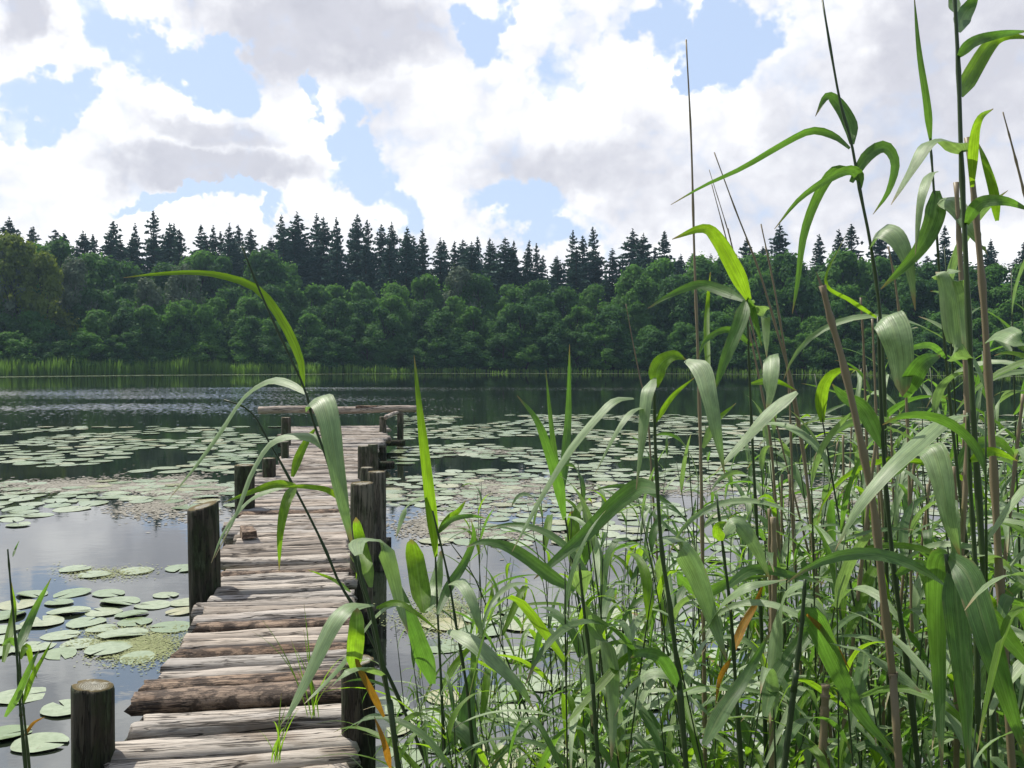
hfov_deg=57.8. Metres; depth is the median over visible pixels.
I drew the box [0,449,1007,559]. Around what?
pondweed
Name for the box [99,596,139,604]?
lily pad
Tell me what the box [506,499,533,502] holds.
lily pad
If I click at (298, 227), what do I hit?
spruce tree
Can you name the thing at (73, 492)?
lily pad
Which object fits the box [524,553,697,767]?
reed
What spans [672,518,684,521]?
lily pad
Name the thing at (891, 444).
dead reed stalk
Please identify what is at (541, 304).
broadleaf tree
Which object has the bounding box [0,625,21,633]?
lily pad
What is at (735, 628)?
lily pad
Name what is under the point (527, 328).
broadleaf tree
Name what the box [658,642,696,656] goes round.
lily pad
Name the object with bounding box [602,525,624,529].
lily pad
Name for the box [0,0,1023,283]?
sky
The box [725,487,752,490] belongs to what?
lily pad
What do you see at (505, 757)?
lily pad
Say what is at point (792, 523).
dead reed stalk
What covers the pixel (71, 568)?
lily pad
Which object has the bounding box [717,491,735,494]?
lily pad
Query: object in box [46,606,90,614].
lily pad
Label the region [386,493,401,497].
lily pad
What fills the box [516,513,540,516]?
lily pad
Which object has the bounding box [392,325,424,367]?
broadleaf tree
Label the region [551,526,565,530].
lily pad
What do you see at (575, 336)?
broadleaf tree
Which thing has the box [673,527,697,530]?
lily pad
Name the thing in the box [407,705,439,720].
lily pad
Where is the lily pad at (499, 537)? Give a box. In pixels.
[485,536,510,539]
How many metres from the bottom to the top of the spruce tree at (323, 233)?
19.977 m
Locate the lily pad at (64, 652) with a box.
[45,647,76,659]
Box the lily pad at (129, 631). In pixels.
[97,627,147,637]
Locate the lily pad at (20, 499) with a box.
[8,497,34,501]
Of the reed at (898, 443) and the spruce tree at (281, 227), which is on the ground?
the spruce tree at (281, 227)
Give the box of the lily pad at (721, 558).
[704,556,729,560]
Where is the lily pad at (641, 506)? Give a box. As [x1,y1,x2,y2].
[626,503,652,508]
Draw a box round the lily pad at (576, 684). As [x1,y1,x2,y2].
[571,680,586,692]
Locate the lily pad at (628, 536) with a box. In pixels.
[616,534,642,539]
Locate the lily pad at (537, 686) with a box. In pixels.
[521,674,573,690]
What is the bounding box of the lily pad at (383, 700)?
[375,696,409,713]
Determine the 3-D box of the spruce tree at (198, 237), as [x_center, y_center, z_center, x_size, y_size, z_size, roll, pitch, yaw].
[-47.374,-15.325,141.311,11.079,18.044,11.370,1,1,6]
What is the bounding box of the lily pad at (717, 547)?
[710,545,738,550]
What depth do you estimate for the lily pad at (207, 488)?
11.88 m
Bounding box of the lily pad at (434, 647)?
[427,639,465,652]
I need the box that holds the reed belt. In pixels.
[0,355,1023,375]
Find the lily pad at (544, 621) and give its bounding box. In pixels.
[542,617,559,625]
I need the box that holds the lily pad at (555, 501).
[551,499,576,503]
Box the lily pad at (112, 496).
[96,495,126,498]
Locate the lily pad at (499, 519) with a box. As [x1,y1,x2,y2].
[485,517,509,520]
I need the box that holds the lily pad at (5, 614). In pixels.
[0,610,25,619]
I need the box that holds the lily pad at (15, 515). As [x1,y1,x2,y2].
[0,514,23,516]
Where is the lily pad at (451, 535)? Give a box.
[440,534,464,537]
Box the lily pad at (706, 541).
[690,537,717,542]
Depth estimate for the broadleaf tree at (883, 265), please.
119.28 m
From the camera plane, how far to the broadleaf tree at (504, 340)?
119.82 m
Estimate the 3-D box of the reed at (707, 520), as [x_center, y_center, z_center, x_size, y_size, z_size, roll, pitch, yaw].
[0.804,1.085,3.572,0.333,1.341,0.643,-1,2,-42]
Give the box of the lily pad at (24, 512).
[10,510,38,513]
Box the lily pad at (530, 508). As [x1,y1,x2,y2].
[521,506,546,510]
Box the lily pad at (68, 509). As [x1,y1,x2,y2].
[52,506,90,511]
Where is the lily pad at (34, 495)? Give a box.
[18,494,46,496]
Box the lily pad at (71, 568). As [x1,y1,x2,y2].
[59,565,90,571]
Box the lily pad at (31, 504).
[19,502,44,505]
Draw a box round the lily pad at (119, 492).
[102,491,130,494]
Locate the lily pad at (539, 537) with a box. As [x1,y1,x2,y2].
[523,535,542,540]
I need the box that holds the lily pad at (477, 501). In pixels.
[469,500,491,502]
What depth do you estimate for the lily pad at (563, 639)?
5.42 m
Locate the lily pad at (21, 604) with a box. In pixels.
[0,599,35,609]
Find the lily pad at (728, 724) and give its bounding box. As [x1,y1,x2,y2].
[685,711,734,730]
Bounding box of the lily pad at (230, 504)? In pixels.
[223,503,234,506]
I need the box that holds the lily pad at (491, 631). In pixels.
[459,624,499,635]
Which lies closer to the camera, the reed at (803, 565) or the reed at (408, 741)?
the reed at (408, 741)
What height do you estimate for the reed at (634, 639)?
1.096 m
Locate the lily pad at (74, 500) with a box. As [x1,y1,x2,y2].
[66,499,89,501]
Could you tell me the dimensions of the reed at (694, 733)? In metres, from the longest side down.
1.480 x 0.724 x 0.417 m
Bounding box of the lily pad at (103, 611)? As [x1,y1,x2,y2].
[85,607,122,615]
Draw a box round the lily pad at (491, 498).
[482,497,503,499]
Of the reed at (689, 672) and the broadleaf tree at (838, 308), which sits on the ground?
the broadleaf tree at (838, 308)
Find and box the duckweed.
[27,476,823,673]
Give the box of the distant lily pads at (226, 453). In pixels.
[0,373,1023,723]
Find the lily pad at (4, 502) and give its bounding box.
[0,501,13,505]
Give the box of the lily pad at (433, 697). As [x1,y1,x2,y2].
[424,690,457,704]
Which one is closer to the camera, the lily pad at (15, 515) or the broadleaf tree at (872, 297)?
the lily pad at (15, 515)
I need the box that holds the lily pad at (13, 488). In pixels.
[0,487,30,490]
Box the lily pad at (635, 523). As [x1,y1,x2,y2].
[622,521,646,525]
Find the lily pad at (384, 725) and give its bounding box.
[376,717,414,736]
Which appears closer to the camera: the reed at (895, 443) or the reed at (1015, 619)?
the reed at (1015, 619)
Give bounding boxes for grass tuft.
[255,606,344,718]
[259,693,298,763]
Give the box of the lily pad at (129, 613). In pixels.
[114,610,148,616]
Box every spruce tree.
[0,217,21,235]
[26,227,36,243]
[29,226,40,243]
[48,229,63,265]
[72,230,95,258]
[88,234,101,255]
[98,221,122,255]
[100,231,117,259]
[107,239,128,263]
[122,237,148,277]
[130,223,148,277]
[138,211,163,277]
[142,235,159,269]
[146,223,182,287]
[153,244,171,272]
[167,229,189,268]
[171,223,183,259]
[188,225,211,295]
[193,235,217,296]
[206,222,244,298]
[207,225,219,255]
[215,231,225,256]
[216,244,243,292]
[229,229,260,284]
[234,225,245,268]
[263,238,277,252]
[269,215,287,255]
[274,229,305,291]
[277,211,323,297]
[287,227,312,287]
[295,236,319,288]
[300,240,329,286]
[307,213,320,255]
[310,217,345,283]
[310,241,350,300]
[321,236,356,302]
[322,217,352,291]
[344,214,380,289]
[345,228,355,272]
[352,235,381,299]
[362,220,382,284]
[371,224,396,284]
[372,238,420,336]
[380,222,402,275]
[391,233,423,337]
[393,227,420,296]
[409,229,442,306]
[409,236,418,260]
[428,238,452,310]
[433,240,452,276]
[448,241,458,271]
[449,244,480,275]
[456,239,466,263]
[459,241,496,307]
[473,236,483,272]
[480,238,493,271]
[481,242,501,287]
[484,238,527,304]
[496,247,527,302]
[498,241,522,302]
[514,250,539,286]
[522,241,532,279]
[528,243,548,296]
[540,256,548,282]
[546,256,576,316]
[547,258,564,291]
[560,249,600,324]
[562,230,580,283]
[565,236,605,299]
[574,256,595,287]
[583,250,608,299]
[585,227,605,277]
[591,248,619,319]
[609,258,625,301]
[613,228,648,279]
[624,233,656,268]
[640,250,653,274]
[649,231,678,276]
[651,249,658,261]
[670,258,686,275]
[674,254,685,269]
[738,240,754,260]
[764,224,804,283]
[806,234,826,274]
[817,254,824,264]
[832,229,845,255]
[839,224,869,313]
[866,239,888,260]
[882,249,900,279]
[890,257,900,273]
[923,256,931,265]
[932,225,952,265]
[934,253,948,271]
[983,239,1001,286]
[984,249,1001,286]
[999,257,1019,288]
[1012,242,1023,286]
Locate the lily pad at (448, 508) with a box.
[437,507,456,509]
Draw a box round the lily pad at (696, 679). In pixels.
[689,677,709,686]
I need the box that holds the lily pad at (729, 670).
[706,661,743,676]
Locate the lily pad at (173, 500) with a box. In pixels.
[159,499,183,502]
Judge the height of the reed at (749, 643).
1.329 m
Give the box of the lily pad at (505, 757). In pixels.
[466,744,523,767]
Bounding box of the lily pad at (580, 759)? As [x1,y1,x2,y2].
[527,741,589,766]
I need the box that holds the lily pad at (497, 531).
[477,530,505,535]
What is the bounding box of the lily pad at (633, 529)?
[620,527,649,532]
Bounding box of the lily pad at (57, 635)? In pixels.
[40,630,79,639]
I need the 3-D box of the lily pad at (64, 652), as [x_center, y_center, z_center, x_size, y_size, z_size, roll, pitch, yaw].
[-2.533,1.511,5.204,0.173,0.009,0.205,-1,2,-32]
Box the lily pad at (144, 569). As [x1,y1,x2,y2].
[119,567,154,573]
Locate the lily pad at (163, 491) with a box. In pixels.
[141,490,172,494]
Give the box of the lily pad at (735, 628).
[700,619,746,632]
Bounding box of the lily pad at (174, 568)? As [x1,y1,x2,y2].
[165,564,187,571]
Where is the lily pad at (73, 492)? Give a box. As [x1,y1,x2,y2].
[57,491,87,494]
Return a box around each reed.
[1,630,51,767]
[2,542,50,767]
[123,246,401,767]
[211,399,430,767]
[280,517,441,767]
[317,656,424,767]
[319,643,437,767]
[322,668,407,767]
[333,668,536,767]
[336,690,492,767]
[344,621,463,767]
[356,709,444,760]
[363,624,460,767]
[368,682,420,767]
[377,668,480,767]
[382,621,464,767]
[386,662,431,760]
[392,670,456,767]
[393,620,464,759]
[395,496,533,767]
[396,536,499,766]
[396,621,440,767]
[399,481,519,741]
[402,356,469,767]
[404,683,536,767]
[404,686,438,767]
[405,519,502,736]
[407,579,502,767]
[407,644,437,767]
[408,565,645,767]
[411,627,465,766]
[415,557,526,767]
[419,703,434,765]
[420,707,486,767]
[421,665,528,767]
[423,631,512,764]
[424,616,605,767]
[425,588,583,767]
[428,588,479,767]
[430,663,451,759]
[431,649,560,767]
[435,498,656,767]
[439,648,461,767]
[445,547,543,765]
[451,544,539,759]
[452,735,490,763]
[453,476,644,767]
[454,528,535,767]
[457,575,573,767]
[458,667,528,767]
[461,586,534,760]
[462,516,787,767]
[465,488,636,758]
[466,397,633,767]
[466,652,490,767]
[468,515,732,767]
[476,487,724,767]
[476,493,567,767]
[476,687,581,767]
[477,673,602,765]
[479,584,623,767]
[479,643,559,767]
[484,713,495,767]
[486,504,664,758]
[488,462,696,767]
[493,651,565,762]
[512,503,660,763]
[512,578,558,767]
[512,581,694,765]
[513,686,640,767]
[515,543,669,762]
[517,344,599,762]
[517,696,587,753]
[519,550,591,766]
[520,559,688,744]
[521,613,658,767]
[523,490,651,767]
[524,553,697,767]
[527,596,755,767]
[534,350,726,767]
[535,484,676,765]
[543,735,608,767]
[548,537,643,761]
[549,594,572,765]
[552,559,666,710]
[553,547,679,767]
[554,499,643,754]
[558,574,621,736]
[562,511,707,762]
[562,513,629,682]
[564,504,688,765]
[567,586,718,767]
[568,600,637,767]
[569,587,681,767]
[570,546,627,734]
[570,555,677,767]
[572,589,828,767]
[576,551,668,737]
[577,541,712,767]
[579,686,719,767]
[581,502,625,711]
[582,547,621,712]
[587,657,660,767]
[593,432,765,767]
[593,550,674,748]
[597,445,756,767]
[597,476,706,767]
[598,600,806,767]
[602,435,785,767]
[604,436,719,724]
[608,544,707,756]
[618,538,658,687]
[619,666,708,767]
[624,666,851,767]
[627,463,851,762]
[629,520,766,762]
[629,604,678,767]
[631,489,760,740]
[632,436,699,702]
[632,598,656,748]
[633,523,886,767]
[634,504,767,767]
[634,727,677,767]
[635,505,768,767]
[635,634,836,767]
[636,424,789,767]
[637,571,755,767]
[637,637,700,764]
[640,572,727,764]
[642,721,703,767]
[643,514,810,767]
[644,495,801,766]
[648,224,796,767]
[649,445,794,748]
[656,499,712,681]
[659,544,794,762]
[669,413,931,766]
[669,494,911,767]
[671,0,915,767]
[671,400,833,764]
[671,562,736,765]
[673,426,729,645]
[676,529,864,766]
[677,403,825,767]
[677,545,817,767]
[678,512,925,761]
[683,546,856,760]
[687,407,856,733]
[689,571,755,767]
[695,592,921,767]
[698,532,992,767]
[699,435,830,766]
[700,493,1017,762]
[701,579,921,767]
[701,588,947,767]
[707,457,823,761]
[708,403,845,767]
[709,455,786,694]
[710,459,765,740]
[716,269,971,767]
[716,548,822,767]
[720,414,876,739]
[725,469,818,749]
[726,677,828,767]
[731,566,848,730]
[733,593,830,763]
[735,543,926,767]
[739,543,908,752]
[741,455,797,588]
[741,484,990,767]
[742,560,927,767]
[743,470,818,762]
[743,522,871,699]
[745,561,919,742]
[745,697,763,767]
[747,190,1023,767]
[747,432,972,737]
[747,448,933,738]
[749,426,922,724]
[752,411,897,767]
[760,523,930,767]
[762,529,926,767]
[763,546,870,756]
[763,649,891,767]
[767,368,1017,767]
[784,451,972,740]
[784,478,999,764]
[787,370,951,765]
[787,411,1023,767]
[788,644,973,767]
[790,424,998,767]
[791,493,875,733]
[794,456,944,767]
[795,438,844,732]
[795,508,952,766]
[797,428,973,712]
[801,374,971,753]
[802,528,913,718]
[803,579,1012,767]
[806,485,924,752]
[807,365,936,703]
[808,545,895,759]
[813,367,1018,766]
[815,362,970,730]
[817,316,1023,767]
[819,360,951,764]
[819,664,1003,767]
[826,468,952,767]
[827,327,993,648]
[827,608,938,767]
[830,522,1023,767]
[830,573,951,767]
[832,499,921,762]
[835,326,1023,767]
[835,382,973,762]
[841,641,899,767]
[848,291,1022,686]
[850,427,919,700]
[853,541,915,720]
[854,422,932,764]
[855,360,1023,726]
[855,483,951,767]
[857,409,920,741]
[869,369,1023,767]
[869,517,1004,767]
[870,428,1006,761]
[873,387,1022,632]
[873,539,950,746]
[874,488,920,685]
[875,476,917,651]
[876,530,1016,766]
[881,0,1013,740]
[881,327,1002,608]
[881,564,1023,762]
[884,541,1023,767]
[888,736,1006,754]
[890,482,993,748]
[891,0,1023,767]
[899,390,1022,720]
[902,620,1023,766]
[903,370,1023,765]
[909,419,968,763]
[914,418,1023,727]
[917,390,1023,738]
[919,656,1020,767]
[921,357,1023,558]
[921,426,1021,714]
[921,465,1023,765]
[925,548,1023,767]
[933,414,1023,728]
[934,459,1021,760]
[936,300,1023,708]
[943,351,1023,764]
[945,311,1023,763]
[946,431,1020,623]
[949,260,1023,730]
[965,572,1023,767]
[972,464,1023,644]
[973,566,1012,665]
[973,724,1023,766]
[974,299,1023,572]
[975,419,1021,642]
[976,518,1023,641]
[977,605,1023,767]
[989,418,1022,572]
[989,475,1023,659]
[990,524,1023,748]
[1004,654,1023,756]
[1014,447,1023,464]
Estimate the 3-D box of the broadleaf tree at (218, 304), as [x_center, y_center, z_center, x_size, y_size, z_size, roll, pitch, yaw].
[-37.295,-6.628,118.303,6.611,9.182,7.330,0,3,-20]
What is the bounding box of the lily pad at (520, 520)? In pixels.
[512,518,532,521]
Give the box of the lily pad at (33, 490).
[27,488,59,492]
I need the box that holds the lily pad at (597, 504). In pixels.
[592,502,600,506]
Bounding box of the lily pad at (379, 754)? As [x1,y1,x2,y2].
[376,743,422,767]
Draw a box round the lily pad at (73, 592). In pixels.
[53,588,91,597]
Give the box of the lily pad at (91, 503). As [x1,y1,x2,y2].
[78,500,108,505]
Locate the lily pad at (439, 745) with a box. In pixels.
[428,738,459,752]
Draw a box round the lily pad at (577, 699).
[558,694,603,712]
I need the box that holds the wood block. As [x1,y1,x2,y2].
[240,525,256,538]
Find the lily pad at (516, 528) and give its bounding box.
[501,527,529,531]
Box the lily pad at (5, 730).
[0,725,31,739]
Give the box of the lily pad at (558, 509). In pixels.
[550,508,573,511]
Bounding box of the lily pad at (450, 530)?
[442,528,461,531]
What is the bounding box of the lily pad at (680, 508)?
[662,507,686,511]
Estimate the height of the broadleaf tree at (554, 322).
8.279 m
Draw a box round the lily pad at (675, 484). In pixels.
[667,482,691,485]
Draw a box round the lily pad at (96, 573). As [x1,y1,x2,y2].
[78,570,111,577]
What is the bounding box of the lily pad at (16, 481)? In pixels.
[0,480,27,484]
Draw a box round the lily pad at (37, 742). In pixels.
[10,732,69,752]
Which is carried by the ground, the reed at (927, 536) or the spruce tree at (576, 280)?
the spruce tree at (576, 280)
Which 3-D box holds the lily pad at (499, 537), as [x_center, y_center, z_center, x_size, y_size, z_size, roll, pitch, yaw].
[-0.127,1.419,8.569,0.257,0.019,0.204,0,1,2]
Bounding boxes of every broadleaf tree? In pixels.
[0,230,62,331]
[0,250,30,331]
[0,298,15,333]
[0,314,27,356]
[0,330,38,363]
[0,345,8,360]
[5,242,62,295]
[5,309,55,358]
[12,249,81,345]
[22,343,58,366]
[35,236,91,312]
[41,340,90,375]
[42,323,70,354]
[51,254,100,328]
[59,331,108,370]
[67,286,119,347]
[76,308,119,360]
[80,251,126,306]
[84,255,126,317]
[89,337,134,365]
[101,306,153,356]
[103,297,134,335]
[103,331,159,365]
[105,282,138,320]
[116,258,143,299]
[126,305,166,362]
[130,314,180,354]
[133,277,164,308]
[134,296,154,310]
[137,261,199,298]
[152,304,168,315]
[159,300,195,360]
[162,261,207,305]
[164,307,199,358]
[178,298,201,333]
[179,248,223,312]
[180,333,227,373]
[186,301,225,361]
[198,254,247,313]
[204,318,228,354]
[206,296,233,351]
[215,285,247,340]
[221,245,296,318]
[223,295,281,353]
[225,339,261,365]
[228,314,267,364]
[244,334,287,368]
[246,317,287,362]
[253,282,295,334]
[254,301,296,343]
[262,257,310,326]
[273,282,306,329]
[275,345,304,367]
[288,313,330,361]
[292,305,331,357]
[293,282,333,342]
[302,335,343,370]
[310,329,358,371]
[315,283,351,327]
[317,297,358,352]
[328,281,376,347]
[341,315,370,365]
[345,336,387,370]
[350,297,393,337]
[356,305,410,362]
[371,345,398,368]
[373,280,419,335]
[380,293,417,358]
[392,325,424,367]
[403,338,444,371]
[406,273,444,337]
[409,297,439,351]
[425,294,469,352]
[425,311,466,367]
[427,338,474,371]
[440,281,480,312]
[442,263,478,327]
[445,332,491,370]
[456,306,497,365]
[460,271,499,332]
[470,309,496,351]
[479,333,525,371]
[485,301,536,369]
[488,302,532,359]
[494,284,524,324]
[507,336,547,371]
[515,278,560,331]
[519,294,565,345]
[526,310,574,370]
[528,336,574,372]
[547,283,592,329]
[555,331,603,372]
[562,304,602,359]
[568,323,603,368]
[579,283,608,335]
[586,334,627,371]
[587,305,639,369]
[597,302,632,350]
[602,264,670,333]
[618,341,648,371]
[619,273,662,334]
[627,301,655,350]
[627,329,679,369]
[638,324,663,347]
[641,256,692,327]
[648,271,703,343]
[661,322,695,369]
[662,344,686,369]
[665,289,725,350]
[669,254,729,325]
[679,331,721,370]
[698,283,756,349]
[699,311,732,368]
[711,338,747,371]
[714,254,743,310]
[727,251,773,309]
[730,270,796,339]
[732,340,760,371]
[740,325,757,360]
[743,329,806,372]
[755,249,820,353]
[757,316,799,366]
[766,273,827,344]
[780,332,831,371]
[789,315,831,366]
[790,263,842,317]
[794,274,846,342]
[798,338,839,372]
[818,248,871,339]
[821,316,864,369]
[826,281,868,349]
[843,343,872,373]
[845,256,912,331]
[853,334,889,373]
[855,279,909,332]
[856,327,876,365]
[872,349,916,372]
[881,265,922,323]
[888,275,935,327]
[907,261,941,318]
[910,323,928,352]
[912,279,939,329]
[913,331,950,374]
[921,311,953,361]
[930,262,990,314]
[936,341,962,371]
[962,343,1000,372]
[970,279,998,347]
[972,318,1000,359]
[979,284,1022,336]
[985,263,1017,298]
[993,324,1023,368]
[993,346,1022,370]
[998,285,1023,327]
[1003,263,1023,317]
[1007,336,1023,368]
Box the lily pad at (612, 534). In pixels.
[598,530,619,536]
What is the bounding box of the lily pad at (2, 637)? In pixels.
[0,635,27,643]
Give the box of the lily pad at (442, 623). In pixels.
[422,617,466,629]
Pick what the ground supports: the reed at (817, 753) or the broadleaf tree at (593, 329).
the broadleaf tree at (593, 329)
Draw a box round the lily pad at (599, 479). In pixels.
[586,477,612,480]
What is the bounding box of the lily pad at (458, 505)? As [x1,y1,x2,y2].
[449,503,473,507]
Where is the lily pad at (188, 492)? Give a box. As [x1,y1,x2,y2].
[180,490,201,494]
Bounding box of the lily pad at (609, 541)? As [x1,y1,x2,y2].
[598,539,611,543]
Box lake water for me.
[0,373,1023,767]
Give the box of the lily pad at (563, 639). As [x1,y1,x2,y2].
[542,637,572,651]
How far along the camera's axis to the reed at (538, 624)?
1.53 m
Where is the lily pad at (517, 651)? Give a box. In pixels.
[494,646,543,659]
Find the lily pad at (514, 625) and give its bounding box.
[500,617,533,630]
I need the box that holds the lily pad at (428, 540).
[419,537,453,543]
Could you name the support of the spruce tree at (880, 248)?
on the ground
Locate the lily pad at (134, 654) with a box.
[120,651,154,664]
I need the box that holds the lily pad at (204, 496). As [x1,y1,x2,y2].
[190,495,218,497]
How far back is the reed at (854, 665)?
2.54 m
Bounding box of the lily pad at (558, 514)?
[553,513,568,516]
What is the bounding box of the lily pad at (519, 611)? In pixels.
[497,607,525,616]
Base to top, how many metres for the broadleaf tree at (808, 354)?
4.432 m
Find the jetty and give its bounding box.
[71,405,416,767]
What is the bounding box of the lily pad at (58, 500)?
[42,498,67,502]
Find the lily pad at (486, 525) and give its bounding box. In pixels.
[474,524,497,528]
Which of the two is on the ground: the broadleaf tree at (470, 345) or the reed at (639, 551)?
the broadleaf tree at (470, 345)
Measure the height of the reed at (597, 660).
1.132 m
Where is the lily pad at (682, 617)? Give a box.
[656,613,688,620]
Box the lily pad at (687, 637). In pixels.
[669,628,712,642]
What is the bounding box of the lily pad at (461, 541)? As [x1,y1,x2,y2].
[453,539,470,545]
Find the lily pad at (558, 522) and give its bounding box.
[552,520,564,524]
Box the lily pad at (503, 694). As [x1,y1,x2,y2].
[490,685,530,701]
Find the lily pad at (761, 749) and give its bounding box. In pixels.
[731,742,799,761]
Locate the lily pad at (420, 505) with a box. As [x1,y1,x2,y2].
[414,503,440,506]
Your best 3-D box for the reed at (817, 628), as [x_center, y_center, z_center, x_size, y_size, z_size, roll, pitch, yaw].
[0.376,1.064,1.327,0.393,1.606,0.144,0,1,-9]
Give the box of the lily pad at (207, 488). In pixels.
[195,487,220,489]
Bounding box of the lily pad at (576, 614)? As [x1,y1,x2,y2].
[561,608,592,617]
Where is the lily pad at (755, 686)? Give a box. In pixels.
[744,676,759,696]
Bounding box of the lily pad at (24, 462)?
[12,461,44,464]
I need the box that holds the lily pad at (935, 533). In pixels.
[933,532,944,536]
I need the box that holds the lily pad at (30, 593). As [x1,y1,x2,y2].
[16,590,47,596]
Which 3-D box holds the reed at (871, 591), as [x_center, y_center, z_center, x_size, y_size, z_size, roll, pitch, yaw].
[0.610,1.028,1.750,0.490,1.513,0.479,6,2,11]
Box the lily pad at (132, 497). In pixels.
[118,495,151,500]
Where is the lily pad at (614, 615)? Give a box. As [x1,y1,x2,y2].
[611,608,638,619]
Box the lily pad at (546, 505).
[533,504,552,506]
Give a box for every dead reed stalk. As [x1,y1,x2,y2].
[626,305,668,723]
[685,39,706,767]
[709,170,859,752]
[711,184,789,679]
[714,152,834,762]
[760,224,829,767]
[765,248,804,763]
[767,509,771,636]
[769,517,777,767]
[780,474,782,735]
[788,474,806,767]
[797,441,838,751]
[816,272,902,767]
[816,683,830,767]
[837,441,876,767]
[842,416,852,700]
[842,435,846,657]
[860,297,872,687]
[871,319,884,730]
[877,465,883,542]
[885,432,918,749]
[887,246,913,650]
[887,447,927,754]
[889,415,901,739]
[900,479,930,724]
[916,464,923,519]
[924,484,928,766]
[951,410,964,767]
[952,466,958,507]
[953,182,970,767]
[964,137,1015,767]
[983,394,1023,765]
[996,705,998,728]
[1002,112,1023,196]
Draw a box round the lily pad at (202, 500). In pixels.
[193,499,219,502]
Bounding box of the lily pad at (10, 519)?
[0,517,23,521]
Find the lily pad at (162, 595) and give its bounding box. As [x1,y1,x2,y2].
[153,592,178,597]
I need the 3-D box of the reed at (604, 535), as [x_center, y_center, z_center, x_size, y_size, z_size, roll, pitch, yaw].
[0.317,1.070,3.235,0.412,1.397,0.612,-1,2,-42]
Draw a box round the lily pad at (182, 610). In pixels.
[165,607,188,614]
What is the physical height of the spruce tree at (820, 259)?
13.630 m
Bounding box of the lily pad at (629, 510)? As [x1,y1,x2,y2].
[622,507,644,512]
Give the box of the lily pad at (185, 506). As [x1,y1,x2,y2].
[170,504,197,508]
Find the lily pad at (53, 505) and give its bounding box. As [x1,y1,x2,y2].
[43,503,70,507]
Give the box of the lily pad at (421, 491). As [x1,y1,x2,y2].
[413,490,437,492]
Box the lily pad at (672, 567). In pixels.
[666,560,680,569]
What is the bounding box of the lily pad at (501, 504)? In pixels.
[489,503,514,505]
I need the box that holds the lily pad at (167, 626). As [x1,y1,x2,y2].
[150,621,189,631]
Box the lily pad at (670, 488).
[660,486,677,489]
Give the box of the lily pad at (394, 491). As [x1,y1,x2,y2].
[386,490,407,493]
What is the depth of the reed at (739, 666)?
3.21 m
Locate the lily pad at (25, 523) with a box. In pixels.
[5,521,30,525]
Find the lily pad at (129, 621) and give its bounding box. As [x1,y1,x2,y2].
[117,617,151,625]
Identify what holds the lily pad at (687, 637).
on the lake water
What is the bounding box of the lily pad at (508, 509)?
[497,508,519,511]
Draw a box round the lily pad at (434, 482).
[417,481,442,484]
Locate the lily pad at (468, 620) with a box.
[463,614,502,623]
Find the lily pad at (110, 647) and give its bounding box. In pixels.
[84,641,132,654]
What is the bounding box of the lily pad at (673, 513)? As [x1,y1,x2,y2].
[662,512,686,515]
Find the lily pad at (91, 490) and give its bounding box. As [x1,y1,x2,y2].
[79,488,111,491]
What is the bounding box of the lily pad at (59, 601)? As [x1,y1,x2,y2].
[44,598,73,604]
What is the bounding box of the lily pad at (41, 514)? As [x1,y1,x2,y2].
[22,513,53,516]
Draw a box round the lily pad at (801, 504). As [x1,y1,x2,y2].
[795,503,819,507]
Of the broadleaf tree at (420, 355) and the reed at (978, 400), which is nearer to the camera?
the reed at (978, 400)
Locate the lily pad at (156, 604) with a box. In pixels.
[134,600,170,608]
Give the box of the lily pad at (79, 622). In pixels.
[65,616,106,627]
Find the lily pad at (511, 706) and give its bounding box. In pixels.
[493,704,541,722]
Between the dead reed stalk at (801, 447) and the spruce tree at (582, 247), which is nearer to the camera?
the dead reed stalk at (801, 447)
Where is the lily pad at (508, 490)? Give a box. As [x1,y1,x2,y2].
[496,489,518,492]
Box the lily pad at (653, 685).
[630,679,663,692]
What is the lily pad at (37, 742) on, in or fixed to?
on the lake water
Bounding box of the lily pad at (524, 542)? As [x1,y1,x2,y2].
[510,540,531,545]
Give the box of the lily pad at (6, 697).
[0,687,45,703]
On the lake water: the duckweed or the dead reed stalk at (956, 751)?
the duckweed
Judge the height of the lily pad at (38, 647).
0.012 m
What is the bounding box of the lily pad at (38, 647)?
[11,641,56,651]
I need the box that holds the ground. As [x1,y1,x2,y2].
[66,356,1023,375]
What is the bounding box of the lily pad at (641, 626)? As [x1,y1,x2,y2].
[612,620,643,629]
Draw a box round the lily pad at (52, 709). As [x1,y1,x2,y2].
[40,699,70,715]
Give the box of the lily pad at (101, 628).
[85,624,115,631]
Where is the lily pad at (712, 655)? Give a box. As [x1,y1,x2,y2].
[708,648,739,658]
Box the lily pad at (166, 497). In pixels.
[150,495,180,499]
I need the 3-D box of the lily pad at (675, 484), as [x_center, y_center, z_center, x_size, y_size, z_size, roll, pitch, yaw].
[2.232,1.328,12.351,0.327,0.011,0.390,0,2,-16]
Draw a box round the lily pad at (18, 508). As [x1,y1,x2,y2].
[1,506,34,511]
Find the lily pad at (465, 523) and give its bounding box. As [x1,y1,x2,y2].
[454,522,477,525]
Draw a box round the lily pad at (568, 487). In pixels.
[565,486,576,489]
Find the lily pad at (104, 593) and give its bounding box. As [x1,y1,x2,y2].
[92,589,124,596]
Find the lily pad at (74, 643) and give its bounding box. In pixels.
[59,638,99,648]
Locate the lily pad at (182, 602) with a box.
[171,598,188,605]
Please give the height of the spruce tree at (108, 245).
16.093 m
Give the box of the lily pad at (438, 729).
[432,717,456,732]
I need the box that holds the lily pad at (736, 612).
[723,607,744,616]
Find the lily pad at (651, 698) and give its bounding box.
[633,693,665,708]
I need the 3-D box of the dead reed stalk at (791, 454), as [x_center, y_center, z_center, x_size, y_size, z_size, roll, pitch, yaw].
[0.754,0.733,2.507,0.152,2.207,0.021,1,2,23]
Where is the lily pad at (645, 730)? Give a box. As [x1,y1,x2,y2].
[635,724,678,737]
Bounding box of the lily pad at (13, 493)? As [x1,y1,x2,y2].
[0,492,28,494]
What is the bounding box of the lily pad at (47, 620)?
[20,615,63,626]

